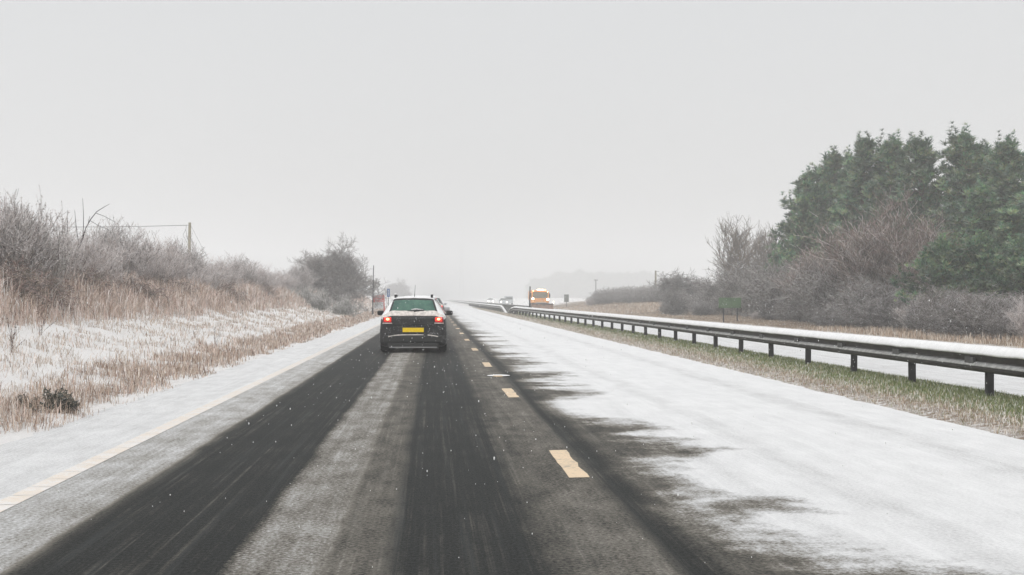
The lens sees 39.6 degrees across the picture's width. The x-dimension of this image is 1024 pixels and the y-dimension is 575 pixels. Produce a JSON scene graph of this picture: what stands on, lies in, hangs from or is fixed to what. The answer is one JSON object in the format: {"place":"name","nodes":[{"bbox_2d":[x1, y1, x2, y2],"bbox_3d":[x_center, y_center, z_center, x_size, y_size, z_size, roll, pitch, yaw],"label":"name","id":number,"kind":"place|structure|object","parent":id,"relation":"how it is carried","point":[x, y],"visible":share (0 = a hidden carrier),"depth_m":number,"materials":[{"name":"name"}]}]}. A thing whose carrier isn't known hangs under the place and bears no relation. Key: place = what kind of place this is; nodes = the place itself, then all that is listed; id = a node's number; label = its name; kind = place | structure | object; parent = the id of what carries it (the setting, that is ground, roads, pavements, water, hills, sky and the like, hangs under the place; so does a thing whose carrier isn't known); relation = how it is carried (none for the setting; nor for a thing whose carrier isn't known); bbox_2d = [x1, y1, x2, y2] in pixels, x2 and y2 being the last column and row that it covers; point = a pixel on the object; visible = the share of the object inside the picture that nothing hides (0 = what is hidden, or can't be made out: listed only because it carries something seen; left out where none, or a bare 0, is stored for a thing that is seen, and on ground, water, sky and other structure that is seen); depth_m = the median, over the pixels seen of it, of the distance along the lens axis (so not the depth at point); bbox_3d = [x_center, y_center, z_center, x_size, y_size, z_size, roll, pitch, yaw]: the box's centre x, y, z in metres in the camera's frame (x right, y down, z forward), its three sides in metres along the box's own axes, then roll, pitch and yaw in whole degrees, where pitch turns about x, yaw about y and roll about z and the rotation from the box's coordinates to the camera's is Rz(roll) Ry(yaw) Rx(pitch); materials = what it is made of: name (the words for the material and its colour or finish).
{"place":"outdoors","nodes":[
{"label":"outdoors","id":0,"kind":"place"},
{"bbox_2d":[0,294,1020,567],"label":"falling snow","id":1,"kind":"structure","parent":0,"point":[550,364],"depth_m":18.38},
{"bbox_2d":[0,300,1023,574],"bbox_3d":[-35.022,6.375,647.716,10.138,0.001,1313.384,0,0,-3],"label":"road","id":2,"kind":"structure","parent":0,"point":[746,472],"depth_m":11.24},
{"bbox_2d":[0,323,379,511],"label":"edge line","id":3,"kind":"object","parent":2,"relation":"on","point":[32,490],"visible":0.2,"depth_m":13.41,"materials":[{"name":"paint"}]},
{"bbox_2d":[377,293,452,351],"bbox_3d":[-2.652,0.822,38.753,2.080,1.752,4.310,0,0,-3],"label":"car","id":4,"kind":"object","parent":2,"relation":"on","point":[400,327],"visible":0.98,"depth_m":36.68,"materials":[{"name":"black metal"}]},
{"bbox_2d":[456,328,588,477],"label":"lane markings","id":5,"kind":"object","parent":2,"relation":"on","point":[567,463],"visible":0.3,"depth_m":12.33,"materials":[{"name":"beige paint"}]},
{"bbox_2d":[0,296,1023,444],"bbox_3d":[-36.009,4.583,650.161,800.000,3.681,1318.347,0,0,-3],"label":"ground","id":6,"kind":"structure","parent":0,"point":[12,435],"depth_m":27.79,"materials":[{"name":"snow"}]},
{"bbox_2d":[6,303,21,352],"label":"weed","id":7,"kind":"object","parent":6,"relation":"on","point":[11,341],"visible":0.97,"depth_m":23.57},
{"bbox_2d":[10,392,39,409],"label":"weed","id":8,"kind":"object","parent":6,"relation":"on","point":[25,399],"visible":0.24,"depth_m":17.27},
{"bbox_2d":[0,189,65,277],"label":"shrub","id":9,"kind":"object","parent":6,"relation":"on","point":[15,244],"visible":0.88,"depth_m":36.01,"materials":[{"name":"plant"}]},
{"bbox_2d":[0,255,68,314],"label":"bramble","id":10,"kind":"object","parent":6,"relation":"on","point":[24,278],"visible":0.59,"depth_m":32.26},
{"bbox_2d":[0,185,72,263],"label":"shrub","id":11,"kind":"object","parent":6,"relation":"on","point":[40,202],"visible":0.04,"depth_m":40.34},
{"bbox_2d":[2,201,85,288],"bbox_3d":[-12.482,-0.917,37.432,2.148,2.788,2.260,0,0,-6],"label":"shrub","id":12,"kind":"object","parent":6,"relation":"on","point":[64,256],"visible":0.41,"depth_m":37.24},
{"bbox_2d":[36,278,51,334],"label":"weed","id":13,"kind":"object","parent":6,"relation":"on","point":[42,314],"visible":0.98,"depth_m":28.55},
{"bbox_2d":[26,384,79,413],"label":"weed","id":14,"kind":"object","parent":6,"relation":"on","point":[62,397],"visible":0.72,"depth_m":16.81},
{"bbox_2d":[27,269,84,318],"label":"bramble","id":15,"kind":"object","parent":6,"relation":"on","point":[58,288],"visible":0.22,"depth_m":34.26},
{"bbox_2d":[31,214,131,280],"bbox_3d":[-13.574,-0.857,42.986,3.236,2.724,3.632,0,-1,-43],"label":"shrub","id":16,"kind":"object","parent":6,"relation":"on","point":[91,253],"visible":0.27,"depth_m":43.09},
{"bbox_2d":[67,204,112,275],"bbox_3d":[-12.943,-1.291,43.636,1.502,2.844,0.455,0,-1,-39],"label":"sapling","id":17,"kind":"object","parent":6,"relation":"on","point":[86,226],"visible":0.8,"depth_m":43.41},
{"bbox_2d":[64,264,122,297],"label":"bramble","id":18,"kind":"object","parent":6,"relation":"on","point":[97,275],"visible":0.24,"depth_m":41.27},
{"bbox_2d":[70,232,146,287],"bbox_3d":[-13.539,-0.700,46.336,3.113,2.255,3.064,0,0,-22],"label":"shrub","id":19,"kind":"object","parent":6,"relation":"on","point":[119,266],"visible":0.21,"depth_m":46.06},
{"bbox_2d":[80,215,160,284],"bbox_3d":[-14.559,-1.244,52.382,2.680,3.042,2.884,0,-1,36],"label":"shrub","id":20,"kind":"object","parent":6,"relation":"on","point":[141,268],"visible":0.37,"depth_m":52.17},
{"bbox_2d":[114,271,174,301],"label":"bramble","id":21,"kind":"object","parent":6,"relation":"on","point":[150,290],"visible":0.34,"depth_m":46.43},
{"bbox_2d":[117,229,182,286],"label":"shrub","id":22,"kind":"object","parent":6,"relation":"on","point":[151,270],"visible":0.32,"depth_m":54.22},
{"bbox_2d":[113,222,208,259],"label":"wooden pole","id":23,"kind":"object","parent":6,"relation":"on","point":[189,229],"visible":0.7,"depth_m":116.69,"materials":[{"name":"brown wood"}]},
{"bbox_2d":[130,235,200,281],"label":"shrub","id":24,"kind":"object","parent":6,"relation":"on","point":[186,264],"visible":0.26,"depth_m":59.01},
{"bbox_2d":[150,271,199,298],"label":"bramble","id":25,"kind":"object","parent":6,"relation":"on","point":[183,284],"visible":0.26,"depth_m":54.37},
{"bbox_2d":[155,235,209,279],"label":"shrub","id":26,"kind":"object","parent":6,"relation":"on","point":[195,256],"visible":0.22,"depth_m":65.20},
{"bbox_2d":[0,256,371,333],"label":"tall grass","id":27,"kind":"structure","parent":6,"relation":"on","point":[126,302],"depth_m":43.57,"materials":[{"name":"plant"}]},
{"bbox_2d":[0,308,385,433],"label":"roadside grass","id":28,"kind":"structure","parent":6,"relation":"on","point":[299,337],"depth_m":23.69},
{"bbox_2d":[0,302,387,400],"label":"snowy grass","id":29,"kind":"structure","parent":6,"relation":"on","point":[180,324],"depth_m":33.63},
{"bbox_2d":[177,257,234,290],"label":"shrub","id":30,"kind":"object","parent":6,"relation":"on","point":[202,274],"visible":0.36,"depth_m":64.87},
{"bbox_2d":[199,253,251,289],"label":"shrub","id":31,"kind":"object","parent":6,"relation":"on","point":[229,275],"visible":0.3,"depth_m":73.11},
{"bbox_2d":[213,281,248,301],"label":"bramble","id":32,"kind":"object","parent":6,"relation":"on","point":[230,290],"visible":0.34,"depth_m":65.22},
{"bbox_2d":[215,251,263,287],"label":"shrub","id":33,"kind":"object","parent":6,"relation":"on","point":[248,275],"visible":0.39,"depth_m":82.79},
{"bbox_2d":[254,282,279,298],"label":"bramble","id":34,"kind":"object","parent":6,"relation":"on","point":[267,288],"visible":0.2,"depth_m":83.06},
{"bbox_2d":[251,261,296,289],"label":"shrub","id":35,"kind":"object","parent":6,"relation":"on","point":[266,277],"visible":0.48,"depth_m":91.16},
{"bbox_2d":[267,268,302,289],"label":"shrub","id":36,"kind":"object","parent":6,"relation":"on","point":[289,282],"visible":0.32,"depth_m":101.22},
{"bbox_2d":[275,261,320,290],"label":"shrub","id":37,"kind":"object","parent":6,"relation":"on","point":[303,276],"visible":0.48,"depth_m":107.14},
{"bbox_2d":[287,282,319,301],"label":"bush","id":38,"kind":"object","parent":6,"relation":"on","point":[306,294],"visible":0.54,"depth_m":99.07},
{"bbox_2d":[300,287,339,311],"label":"bush","id":39,"kind":"object","parent":6,"relation":"on","point":[317,301],"visible":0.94,"depth_m":95.00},
{"bbox_2d":[287,232,390,310],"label":"tree","id":40,"kind":"object","parent":6,"relation":"on","point":[335,272],"visible":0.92,"depth_m":123.94,"materials":[{"name":"plant"}]},
{"bbox_2d":[322,293,363,316],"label":"evergreen bush","id":41,"kind":"object","parent":6,"relation":"on","point":[346,306],"visible":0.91,"depth_m":92.11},
{"bbox_2d":[371,288,387,310],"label":"works sign","id":42,"kind":"object","parent":6,"relation":"on","point":[382,300],"visible":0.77,"depth_m":127.51,"materials":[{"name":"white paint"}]},
{"bbox_2d":[380,279,414,296],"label":"tree","id":43,"kind":"object","parent":6,"relation":"on","point":[398,289],"visible":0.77,"depth_m":516.01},
{"bbox_2d":[446,300,507,312],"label":"crash barrier","id":44,"kind":"object","parent":6,"relation":"on","point":[501,308],"visible":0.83,"depth_m":175.34,"materials":[{"name":"metal"}]},
{"bbox_2d":[454,300,530,313],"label":"crash barrier","id":45,"kind":"object","parent":6,"relation":"on","point":[507,306],"visible":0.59,"depth_m":165.07,"materials":[{"name":"metal"}]},
{"bbox_2d":[584,296,597,305],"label":"bush","id":46,"kind":"object","parent":6,"relation":"on","point":[589,302],"visible":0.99,"depth_m":186.51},
{"bbox_2d":[523,268,662,297],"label":"distant wood","id":47,"kind":"object","parent":6,"relation":"on","point":[576,285],"visible":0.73,"depth_m":977.32,"materials":[{"name":"plant"}]},
{"bbox_2d":[583,288,607,303],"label":"hedge bush","id":48,"kind":"object","parent":6,"relation":"on","point":[593,296],"visible":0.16,"depth_m":186.68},
{"bbox_2d":[594,286,620,303],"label":"hedge bush","id":49,"kind":"object","parent":6,"relation":"on","point":[607,300],"visible":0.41,"depth_m":181.55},
{"bbox_2d":[603,285,639,302],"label":"hedge bush","id":50,"kind":"object","parent":6,"relation":"on","point":[615,291],"visible":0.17,"depth_m":177.06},
{"bbox_2d":[608,285,637,302],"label":"hedge bush","id":51,"kind":"object","parent":6,"relation":"on","point":[622,297],"visible":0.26,"depth_m":172.07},
{"bbox_2d":[617,286,652,302],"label":"hedge bush","id":52,"kind":"object","parent":6,"relation":"on","point":[629,294],"visible":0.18,"depth_m":166.64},
{"bbox_2d":[631,285,655,302],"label":"hedge bush","id":53,"kind":"object","parent":6,"relation":"on","point":[638,296],"visible":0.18,"depth_m":161.78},
{"bbox_2d":[638,284,662,301],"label":"hedge bush","id":54,"kind":"object","parent":6,"relation":"on","point":[651,296],"visible":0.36,"depth_m":156.41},
{"bbox_2d":[657,288,692,314],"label":"bush","id":55,"kind":"object","parent":6,"relation":"on","point":[675,305],"visible":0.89,"depth_m":112.73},
{"bbox_2d":[648,268,711,309],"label":"bush","id":56,"kind":"object","parent":6,"relation":"on","point":[678,284],"visible":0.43,"depth_m":124.17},
{"bbox_2d":[687,300,715,315],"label":"bush","id":57,"kind":"object","parent":6,"relation":"on","point":[703,308],"visible":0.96,"depth_m":102.97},
{"bbox_2d":[676,281,728,314],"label":"bush","id":58,"kind":"object","parent":6,"relation":"on","point":[697,296],"visible":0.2,"depth_m":109.08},
{"bbox_2d":[688,258,742,314],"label":"bush","id":59,"kind":"object","parent":6,"relation":"on","point":[709,289],"visible":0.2,"depth_m":105.16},
{"bbox_2d":[719,298,740,321],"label":"direction sign","id":60,"kind":"object","parent":6,"relation":"on","point":[732,303],"visible":0.91,"depth_m":82.79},
{"bbox_2d":[705,248,766,315],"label":"bush","id":61,"kind":"object","parent":6,"relation":"on","point":[733,285],"visible":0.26,"depth_m":99.16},
{"bbox_2d":[707,214,767,278],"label":"tree","id":62,"kind":"object","parent":6,"relation":"on","point":[736,245],"visible":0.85,"depth_m":129.33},
{"bbox_2d":[732,264,769,317],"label":"bush","id":63,"kind":"object","parent":6,"relation":"on","point":[752,307],"visible":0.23,"depth_m":92.53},
{"bbox_2d":[748,309,760,318],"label":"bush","id":64,"kind":"object","parent":6,"relation":"on","point":[757,316],"visible":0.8,"depth_m":87.75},
{"bbox_2d":[741,221,785,271],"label":"tree","id":65,"kind":"object","parent":6,"relation":"on","point":[763,251],"visible":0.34,"depth_m":133.68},
{"bbox_2d":[507,306,1023,395],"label":"crash barrier","id":66,"kind":"object","parent":6,"relation":"on","point":[991,361],"visible":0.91,"depth_m":26.25,"materials":[{"name":"metal"}]},
{"bbox_2d":[755,303,777,319],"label":"bush","id":67,"kind":"object","parent":6,"relation":"on","point":[764,314],"visible":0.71,"depth_m":84.56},
{"bbox_2d":[745,241,806,319],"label":"bush","id":68,"kind":"object","parent":6,"relation":"on","point":[770,293],"visible":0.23,"depth_m":84.52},
{"bbox_2d":[771,300,793,320],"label":"bush","id":69,"kind":"object","parent":6,"relation":"on","point":[783,307],"visible":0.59,"depth_m":81.54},
{"bbox_2d":[768,274,809,321],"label":"bush","id":70,"kind":"object","parent":6,"relation":"on","point":[793,303],"visible":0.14,"depth_m":76.39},
{"bbox_2d":[762,214,826,281],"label":"pine tree","id":71,"kind":"object","parent":6,"relation":"on","point":[772,257],"visible":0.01,"depth_m":91.03,"materials":[{"name":"green plant"}]},
{"bbox_2d":[767,182,823,284],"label":"pine tree","id":72,"kind":"object","parent":6,"relation":"on","point":[804,204],"visible":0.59,"depth_m":87.09,"materials":[{"name":"green plant"}]},
{"bbox_2d":[767,253,828,299],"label":"bush","id":73,"kind":"object","parent":6,"relation":"on","point":[791,279],"visible":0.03,"depth_m":81.94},
{"bbox_2d":[763,162,833,266],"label":"pine tree","id":74,"kind":"object","parent":6,"relation":"on","point":[811,186],"visible":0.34,"depth_m":90.93,"materials":[{"name":"green plant"}]},
{"bbox_2d":[785,145,849,234],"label":"pine tree","id":75,"kind":"object","parent":6,"relation":"on","point":[828,174],"visible":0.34,"depth_m":92.50,"materials":[{"name":"green plant"}]},
{"bbox_2d":[810,307,829,325],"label":"bush","id":76,"kind":"object","parent":6,"relation":"on","point":[818,323],"visible":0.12,"depth_m":68.19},
{"bbox_2d":[782,254,861,315],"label":"bush","id":77,"kind":"object","parent":6,"relation":"on","point":[811,290],"visible":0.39,"depth_m":70.23,"materials":[{"name":"plant"}]},
{"bbox_2d":[783,211,864,298],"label":"bush","id":78,"kind":"object","parent":6,"relation":"on","point":[810,260],"visible":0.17,"depth_m":71.78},
{"bbox_2d":[814,305,845,326],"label":"bush","id":79,"kind":"object","parent":6,"relation":"on","point":[825,318],"visible":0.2,"depth_m":66.17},
{"bbox_2d":[805,195,862,264],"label":"pine tree","id":80,"kind":"object","parent":6,"relation":"on","point":[835,215],"visible":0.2,"depth_m":83.54,"materials":[{"name":"green plant"}]},
{"bbox_2d":[826,310,849,326],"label":"bush","id":81,"kind":"object","parent":6,"relation":"on","point":[836,320],"visible":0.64,"depth_m":64.03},
{"bbox_2d":[834,145,868,230],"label":"pine tree","id":82,"kind":"object","parent":6,"relation":"on","point":[844,160],"visible":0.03,"depth_m":98.83,"materials":[{"name":"green plant"}]},
{"bbox_2d":[814,131,906,239],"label":"pine tree","id":83,"kind":"object","parent":6,"relation":"on","point":[859,166],"visible":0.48,"depth_m":86.83,"materials":[{"name":"green plant"}]},
{"bbox_2d":[819,271,911,324],"bbox_3d":[16.363,0.675,65.239,4.428,2.994,4.764,0,0,-2],"label":"bush","id":84,"kind":"object","parent":6,"relation":"on","point":[832,305],"visible":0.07,"depth_m":64.99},
{"bbox_2d":[837,274,898,328],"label":"bush","id":85,"kind":"object","parent":6,"relation":"on","point":[857,295],"visible":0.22,"depth_m":60.64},
{"bbox_2d":[790,170,950,294],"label":"bush","id":86,"kind":"object","parent":6,"relation":"on","point":[851,265],"visible":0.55,"depth_m":66.56,"materials":[{"name":"plant"}]},
{"bbox_2d":[845,292,901,329],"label":"bush","id":87,"kind":"object","parent":6,"relation":"on","point":[880,317],"visible":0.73,"depth_m":58.91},
{"bbox_2d":[858,277,918,329],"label":"bush","id":88,"kind":"object","parent":6,"relation":"on","point":[893,292],"visible":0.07,"depth_m":60.16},
{"bbox_2d":[847,128,942,240],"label":"pine tree","id":89,"kind":"object","parent":6,"relation":"on","point":[887,158],"visible":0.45,"depth_m":85.00,"materials":[{"name":"green plant"}]},
{"bbox_2d":[887,291,917,330],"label":"bush","id":90,"kind":"object","parent":6,"relation":"on","point":[895,321],"visible":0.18,"depth_m":57.71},
{"bbox_2d":[889,294,928,329],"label":"bush","id":91,"kind":"object","parent":6,"relation":"on","point":[903,313],"visible":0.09,"depth_m":56.34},
{"bbox_2d":[861,205,961,293],"bbox_3d":[19.182,-0.985,65.407,5.756,5.575,6.325,0,0,-23],"label":"bush","id":92,"kind":"object","parent":6,"relation":"on","point":[904,267],"visible":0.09,"depth_m":64.90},
{"bbox_2d":[897,300,933,332],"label":"bush","id":93,"kind":"object","parent":6,"relation":"on","point":[910,321],"visible":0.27,"depth_m":54.79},
{"bbox_2d":[870,130,966,240],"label":"pine tree","id":94,"kind":"object","parent":6,"relation":"on","point":[921,155],"visible":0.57,"depth_m":81.18,"materials":[{"name":"green plant"}]},
{"bbox_2d":[888,231,980,304],"bbox_3d":[17.293,-0.139,57.666,4.011,4.277,3.915,0,0,15],"label":"pine tree","id":95,"kind":"object","parent":6,"relation":"on","point":[937,263],"visible":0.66,"depth_m":57.40,"materials":[{"name":"green plant"}]},
{"bbox_2d":[907,279,975,334],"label":"bush","id":96,"kind":"object","parent":6,"relation":"on","point":[934,298],"visible":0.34,"depth_m":52.09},
{"bbox_2d":[921,293,985,333],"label":"bush","id":97,"kind":"object","parent":6,"relation":"on","point":[938,323],"visible":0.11,"depth_m":51.29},
{"bbox_2d":[919,121,1003,238],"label":"pine tree","id":98,"kind":"object","parent":6,"relation":"on","point":[961,151],"visible":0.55,"depth_m":78.90,"materials":[{"name":"green plant"}]},
{"bbox_2d":[936,173,1001,257],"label":"pine tree","id":99,"kind":"object","parent":6,"relation":"on","point":[980,205],"visible":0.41,"depth_m":66.39,"materials":[{"name":"green plant"}]},
{"bbox_2d":[931,287,1008,338],"bbox_3d":[15.891,1.131,48.980,2.722,2.364,2.320,0,-1,-30],"label":"bush","id":100,"kind":"object","parent":6,"relation":"on","point":[954,322],"visible":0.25,"depth_m":48.83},
{"bbox_2d":[945,228,1009,303],"bbox_3d":[19.132,-0.244,57.185,3.764,4.328,3.856,0,0,-19],"label":"pine tree","id":101,"kind":"object","parent":6,"relation":"on","point":[980,249],"visible":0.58,"depth_m":56.83,"materials":[{"name":"green plant"}]},
{"bbox_2d":[942,281,1012,337],"bbox_3d":[15.707,0.835,48.042,2.242,2.266,2.524,0,0,-16],"label":"bush","id":102,"kind":"object","parent":6,"relation":"on","point":[973,325],"visible":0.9,"depth_m":47.63,"materials":[{"name":"plant"}]},
{"bbox_2d":[946,138,1012,220],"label":"pine tree","id":103,"kind":"object","parent":6,"relation":"on","point":[987,146],"visible":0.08,"depth_m":85.83,"materials":[{"name":"green plant"}]},
{"bbox_2d":[954,129,1023,236],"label":"pine tree","id":104,"kind":"object","parent":6,"relation":"on","point":[1006,159],"visible":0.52,"depth_m":75.23,"materials":[{"name":"green plant"}]},
{"bbox_2d":[965,181,1023,239],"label":"pine tree","id":105,"kind":"object","parent":6,"relation":"on","point":[1019,196],"visible":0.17,"depth_m":73.70,"materials":[{"name":"green plant"}]},
{"bbox_2d":[973,195,1023,287],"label":"pine tree","id":106,"kind":"object","parent":6,"relation":"on","point":[1011,221],"visible":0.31,"depth_m":61.49,"materials":[{"name":"green plant"}]},
{"bbox_2d":[979,309,1022,338],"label":"bush","id":107,"kind":"object","parent":6,"relation":"on","point":[997,327],"visible":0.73,"depth_m":46.78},
{"bbox_2d":[984,233,1023,305],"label":"pine tree","id":108,"kind":"object","parent":6,"relation":"on","point":[1013,253],"visible":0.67,"depth_m":54.71,"materials":[{"name":"green plant"}]},
{"bbox_2d":[984,291,1023,321],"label":"bush","id":109,"kind":"object","parent":6,"relation":"on","point":[1013,304],"visible":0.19,"depth_m":48.89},
{"bbox_2d":[1004,294,1023,337],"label":"bush","id":110,"kind":"object","parent":6,"relation":"on","point":[1020,323],"visible":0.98,"depth_m":46.09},
{"bbox_2d":[0,0,1023,299],"label":"sky","id":111,"kind":"structure","parent":0,"point":[537,138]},
{"bbox_2d":[458,302,1023,396],"bbox_3d":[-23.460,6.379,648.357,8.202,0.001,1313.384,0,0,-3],"label":"opposite road","id":112,"kind":"structure","parent":0,"point":[1003,383],"depth_m":31.07,"materials":[{"name":"snow"}]},
{"bbox_2d":[528,289,553,308],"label":"snow plough lorry","id":113,"kind":"object","parent":112,"relation":"on","point":[539,299],"visible":0.91,"depth_m":185.36,"materials":[{"name":"orange paint"}]},
{"bbox_2d":[553,301,1023,347],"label":"verge grass","id":114,"kind":"structure","parent":0,"point":[625,310],"depth_m":61.78,"materials":[{"name":"plant"}]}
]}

